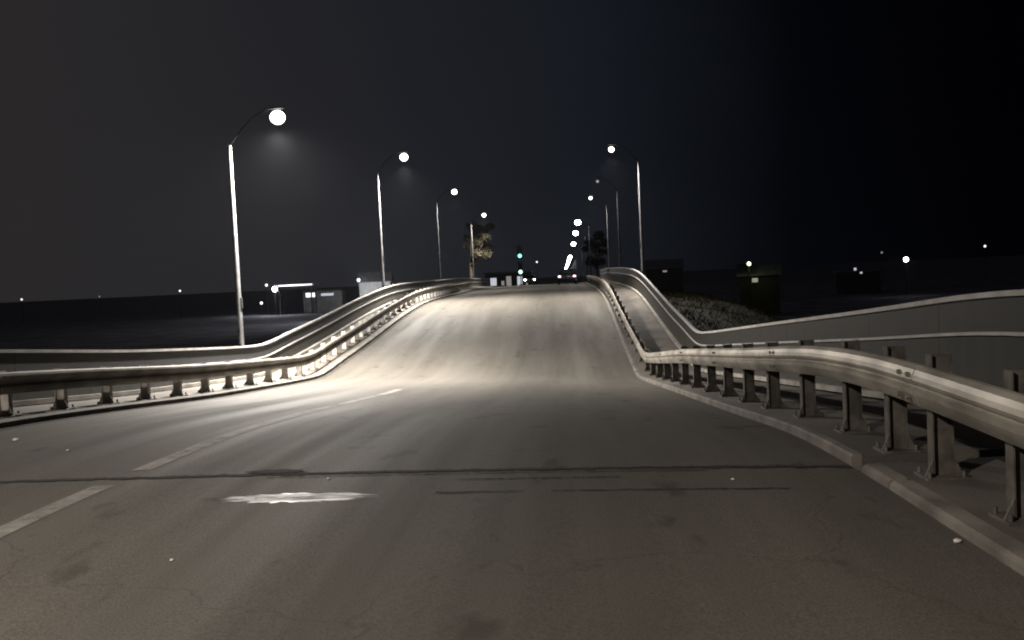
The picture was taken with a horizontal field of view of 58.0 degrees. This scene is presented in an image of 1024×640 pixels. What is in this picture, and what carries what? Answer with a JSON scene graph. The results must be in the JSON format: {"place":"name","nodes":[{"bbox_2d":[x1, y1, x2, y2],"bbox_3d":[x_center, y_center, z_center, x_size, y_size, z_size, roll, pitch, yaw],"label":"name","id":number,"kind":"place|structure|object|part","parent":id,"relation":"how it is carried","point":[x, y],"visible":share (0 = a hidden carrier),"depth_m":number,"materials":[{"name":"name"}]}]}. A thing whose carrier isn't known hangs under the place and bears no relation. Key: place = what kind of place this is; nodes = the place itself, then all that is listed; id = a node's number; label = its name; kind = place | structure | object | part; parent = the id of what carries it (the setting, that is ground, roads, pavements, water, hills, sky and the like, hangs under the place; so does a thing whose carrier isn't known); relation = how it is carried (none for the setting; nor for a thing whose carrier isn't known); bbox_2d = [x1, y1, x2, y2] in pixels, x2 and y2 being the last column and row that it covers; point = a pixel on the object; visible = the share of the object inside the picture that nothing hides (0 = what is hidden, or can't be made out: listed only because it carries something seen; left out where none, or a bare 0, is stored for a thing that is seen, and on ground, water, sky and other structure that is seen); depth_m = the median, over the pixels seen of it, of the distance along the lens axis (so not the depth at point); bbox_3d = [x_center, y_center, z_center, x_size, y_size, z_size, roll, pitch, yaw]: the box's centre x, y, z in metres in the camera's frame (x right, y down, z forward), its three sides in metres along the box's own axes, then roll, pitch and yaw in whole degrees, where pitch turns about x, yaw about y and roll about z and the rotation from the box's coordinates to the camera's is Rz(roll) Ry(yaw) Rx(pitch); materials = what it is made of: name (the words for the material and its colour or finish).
{"place":"outdoors","nodes":[
{"label":"outdoors","id":0,"kind":"place"},
{"bbox_2d":[0,286,493,419],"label":"pavement","id":1,"kind":"structure","parent":0,"point":[31,410],"depth_m":24.08,"materials":[{"name":"concrete"}]},
{"bbox_2d":[0,282,469,416],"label":"guardrail","id":2,"kind":"object","parent":1,"relation":"on","point":[59,381],"visible":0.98,"depth_m":18.56,"materials":[{"name":"metal"}]},
{"bbox_2d":[0,278,489,406],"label":"railing","id":3,"kind":"object","parent":1,"relation":"on","point":[306,337],"visible":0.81,"depth_m":23.14,"materials":[{"name":"grey metal"}]},
{"bbox_2d":[228,107,284,345],"bbox_3d":[-7.224,-2.061,26.645,1.830,8.010,0.410,-3,3,3],"label":"street lamp","id":4,"kind":"object","parent":1,"relation":"on","point":[277,117],"visible":0.88,"depth_m":26.61,"materials":[{"name":"metal"}]},
{"bbox_2d":[376,152,407,287],"bbox_3d":[-6.229,-4.862,49.015,1.830,8.010,0.410,-3,3,3],"label":"street lamp","id":5,"kind":"object","parent":1,"relation":"on","point":[403,157],"visible":0.83,"depth_m":48.98,"materials":[{"name":"metal"}]},
{"bbox_2d":[436,188,456,279],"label":"street lamp","id":6,"kind":"object","parent":1,"relation":"on","point":[454,191],"visible":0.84,"depth_m":72.31,"materials":[{"name":"metal"}]},
{"bbox_2d":[470,212,485,277],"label":"street lamp","id":7,"kind":"object","parent":1,"relation":"on","point":[483,214],"visible":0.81,"depth_m":100.25,"materials":[{"name":"metal"}]},
{"bbox_2d":[302,289,346,312],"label":"warehouse","id":8,"kind":"structure","parent":0,"point":[329,300],"depth_m":238.93,"materials":[{"name":"paint"}]},
{"bbox_2d":[305,292,314,297],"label":"window","id":9,"kind":"structure","parent":8,"relation":"in","point":[308,295],"depth_m":238.61,"materials":[{"name":"glass"}]},
{"bbox_2d":[321,293,333,295],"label":"window","id":10,"kind":"structure","parent":8,"relation":"in","point":[322,294],"depth_m":238.84,"materials":[{"name":"glass"}]},
{"bbox_2d":[0,282,1023,639],"bbox_3d":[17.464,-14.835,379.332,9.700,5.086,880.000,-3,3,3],"label":"road","id":11,"kind":"structure","parent":0,"point":[516,376],"depth_m":6.12,"materials":[{"name":"grey asphalt"}]},
{"bbox_2d":[0,485,113,537],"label":"road marking","id":12,"kind":"object","parent":11,"relation":"on","point":[12,526],"visible":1,"depth_m":6.76,"materials":[{"name":"grey paint"}]},
{"bbox_2d":[0,292,466,429],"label":"gutter","id":13,"kind":"object","parent":11,"relation":"on","point":[357,353],"visible":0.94,"depth_m":27.31,"materials":[{"name":"grey concrete"}]},
{"bbox_2d":[0,285,506,428],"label":"kerb","id":14,"kind":"structure","parent":11,"relation":"on","point":[11,422],"depth_m":18.18,"materials":[{"name":"concrete"}]},
{"bbox_2d":[133,389,401,469],"bbox_3d":[-2.942,1.464,14.737,0.204,0.894,13.050,-3,3,3],"label":"road marking","id":15,"kind":"object","parent":11,"relation":"on","point":[158,462],"visible":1,"depth_m":10.48,"materials":[{"name":"grey paint"}]},
{"bbox_2d":[246,469,302,472],"bbox_3d":[-2.019,1.288,7.885,0.557,0.007,0.190,-3,3,3],"label":"expansion joint","id":16,"kind":"object","parent":11,"relation":"on","point":[277,471],"visible":1,"depth_m":7.88,"materials":[{"name":"rubber"}]},
{"bbox_2d":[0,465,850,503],"bbox_3d":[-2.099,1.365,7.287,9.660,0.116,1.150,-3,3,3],"label":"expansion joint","id":17,"kind":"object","parent":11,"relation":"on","point":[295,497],"visible":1,"depth_m":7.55,"materials":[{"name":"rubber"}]},
{"bbox_2d":[517,245,522,284],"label":"traffic light","id":18,"kind":"object","parent":11,"relation":"on","point":[519,255],"visible":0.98,"depth_m":124.90,"materials":[{"name":"black metal"}]},
{"bbox_2d":[524,274,536,284],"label":"car","id":19,"kind":"object","parent":11,"relation":"on","point":[529,278],"visible":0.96,"depth_m":133.16,"materials":[{"name":"black metal"}]},
{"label":"windows","id":20,"kind":"part","parent":19,"relation":"part of","materials":[{"name":"black glass"}]},
{"bbox_2d":[558,269,576,284],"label":"car","id":21,"kind":"object","parent":11,"relation":"on","point":[566,274],"visible":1,"depth_m":88.87,"materials":[{"name":"paint"}]},
{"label":"windows","id":22,"kind":"part","parent":21,"relation":"part of","materials":[{"name":"black glass"}]},
{"bbox_2d":[577,282,861,471],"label":"kerb","id":23,"kind":"structure","parent":11,"relation":"on","point":[846,454],"depth_m":10.38,"materials":[{"name":"concrete"}]},
{"bbox_2d":[862,463,907,489],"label":"kerb","id":24,"kind":"structure","parent":11,"relation":"on","point":[883,475],"depth_m":7.01,"materials":[{"name":"concrete"}]},
{"bbox_2d":[890,480,1023,575],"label":"kerb","id":25,"kind":"structure","parent":11,"relation":"on","point":[1004,548],"depth_m":5.55,"materials":[{"name":"concrete"}]},
{"bbox_2d":[953,538,961,542],"bbox_3d":[2.572,1.276,5.339,0.047,0.026,0.043,-3,3,3],"label":"stone","id":26,"kind":"object","parent":11,"relation":"on","point":[956,540],"visible":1,"depth_m":5.33,"materials":[{"name":"white stone"}]},
{"bbox_2d":[0,255,1023,352],"bbox_3d":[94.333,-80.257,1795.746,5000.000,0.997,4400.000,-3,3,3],"label":"ground","id":27,"kind":"structure","parent":0,"point":[159,322],"depth_m":249.82,"materials":[{"name":"soil"}]},
{"bbox_2d":[272,287,277,314],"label":"yard light","id":28,"kind":"object","parent":27,"relation":"on","point":[274,289],"visible":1,"depth_m":227.23,"materials":[{"name":"metal"}]},
{"bbox_2d":[274,283,319,314],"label":"canopy","id":29,"kind":"object","parent":27,"relation":"on","point":[288,285],"visible":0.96,"depth_m":230.08,"materials":[{"name":"metal"}]},
{"bbox_2d":[357,271,393,296],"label":"warehouse","id":30,"kind":"structure","parent":27,"relation":"on","point":[370,282],"depth_m":191.72,"materials":[{"name":"paint"}]},
{"bbox_2d":[644,259,683,291],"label":"house","id":31,"kind":"structure","parent":27,"relation":"on","point":[667,274],"depth_m":250.04,"materials":[{"name":"brick"}]},
{"bbox_2d":[746,262,750,307],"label":"yard light","id":32,"kind":"object","parent":27,"relation":"on","point":[748,263],"visible":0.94,"depth_m":117.44,"materials":[{"name":"metal"}]},
{"bbox_2d":[737,262,781,315],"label":"house","id":33,"kind":"structure","parent":27,"relation":"on","point":[764,285],"depth_m":119.48,"materials":[{"name":"brick"}]},
{"bbox_2d":[752,278,757,282],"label":"window","id":34,"kind":"structure","parent":33,"relation":"in","point":[754,280],"depth_m":119.47,"materials":[{"name":"glass"}]},
{"bbox_2d":[833,267,881,292],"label":"house","id":35,"kind":"structure","parent":27,"relation":"on","point":[852,281],"depth_m":199.21,"materials":[{"name":"brick"}]},
{"bbox_2d":[903,257,908,293],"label":"yard light","id":36,"kind":"object","parent":27,"relation":"on","point":[905,259],"visible":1,"depth_m":176.01,"materials":[{"name":"metal"}]},
{"bbox_2d":[0,0,1023,302],"label":"sky","id":37,"kind":"structure","parent":0,"point":[787,132],"materials":[{"name":"black"}]},
{"bbox_2d":[549,282,779,333],"bbox_3d":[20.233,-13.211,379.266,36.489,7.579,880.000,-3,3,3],"label":"embankment","id":38,"kind":"structure","parent":0,"point":[713,313],"depth_m":49.93,"materials":[{"name":"green plant"}]},
{"bbox_2d":[461,221,495,277],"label":"tree","id":39,"kind":"object","parent":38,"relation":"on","point":[480,237],"visible":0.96,"depth_m":105.21,"materials":[{"name":"green plant"}]},
{"bbox_2d":[483,271,532,285],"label":"shop","id":40,"kind":"structure","parent":38,"relation":"on","point":[511,278],"depth_m":168.07,"materials":[{"name":"brick"}]},
{"bbox_2d":[490,278,496,285],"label":"window","id":41,"kind":"structure","parent":40,"relation":"in","point":[493,281],"depth_m":168.21,"materials":[{"name":"glass"}]},
{"bbox_2d":[506,276,511,285],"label":"window","id":42,"kind":"structure","parent":40,"relation":"in","point":[508,278],"depth_m":168.04,"materials":[{"name":"glass"}]},
{"bbox_2d":[517,276,522,284],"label":"window","id":43,"kind":"structure","parent":40,"relation":"in","point":[518,277],"depth_m":167.96,"materials":[{"name":"glass"}]},
{"bbox_2d":[571,242,582,280],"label":"street lamp","id":44,"kind":"object","parent":38,"relation":"on","point":[573,244],"visible":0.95,"depth_m":186.97,"materials":[{"name":"metal"}]},
{"bbox_2d":[573,231,587,280],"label":"street lamp","id":45,"kind":"object","parent":38,"relation":"on","point":[575,232],"visible":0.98,"depth_m":157.87,"materials":[{"name":"metal"}]},
{"bbox_2d":[575,219,590,274],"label":"street lamp","id":46,"kind":"object","parent":38,"relation":"on","point":[577,222],"visible":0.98,"depth_m":136.62,"materials":[{"name":"metal"}]},
{"bbox_2d":[581,231,609,275],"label":"tree","id":47,"kind":"object","parent":38,"relation":"on","point":[597,260],"visible":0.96,"depth_m":148.62,"materials":[{"name":"green plant"}]},
{"bbox_2d":[657,287,787,331],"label":"grass","id":48,"kind":"structure","parent":38,"relation":"on","point":[674,293],"depth_m":51.47,"materials":[{"name":"plant"}]},
{"bbox_2d":[582,282,1004,465],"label":"pavement","id":49,"kind":"structure","parent":0,"point":[970,442],"depth_m":11.26,"materials":[{"name":"concrete"}]},
{"bbox_2d":[588,195,609,267],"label":"street lamp","id":50,"kind":"object","parent":49,"relation":"on","point":[590,198],"visible":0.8,"depth_m":85.13,"materials":[{"name":"metal"}]},
{"bbox_2d":[596,177,620,266],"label":"street lamp","id":51,"kind":"object","parent":49,"relation":"on","point":[619,249],"visible":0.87,"depth_m":69.37,"materials":[{"name":"metal"}]},
{"bbox_2d":[608,144,644,275],"bbox_3d":[6.300,-5.658,50.726,1.830,8.010,0.320,-3,3,3],"label":"street lamp","id":52,"kind":"object","parent":49,"relation":"on","point":[611,149],"visible":0.88,"depth_m":50.63,"materials":[{"name":"metal"}]},
{"bbox_2d":[586,275,1023,526],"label":"guardrail","id":53,"kind":"object","parent":49,"relation":"on","point":[940,391],"visible":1,"depth_m":7.61,"materials":[{"name":"metal"}]},
{"bbox_2d":[600,267,1023,398],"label":"railing","id":54,"kind":"object","parent":49,"relation":"on","point":[979,336],"visible":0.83,"depth_m":11.70,"materials":[{"name":"grey metal"}]},
{"bbox_2d":[882,456,1023,543],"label":"pavement","id":55,"kind":"structure","parent":0,"point":[980,493],"depth_m":6.43,"materials":[{"name":"concrete"}]}
]}

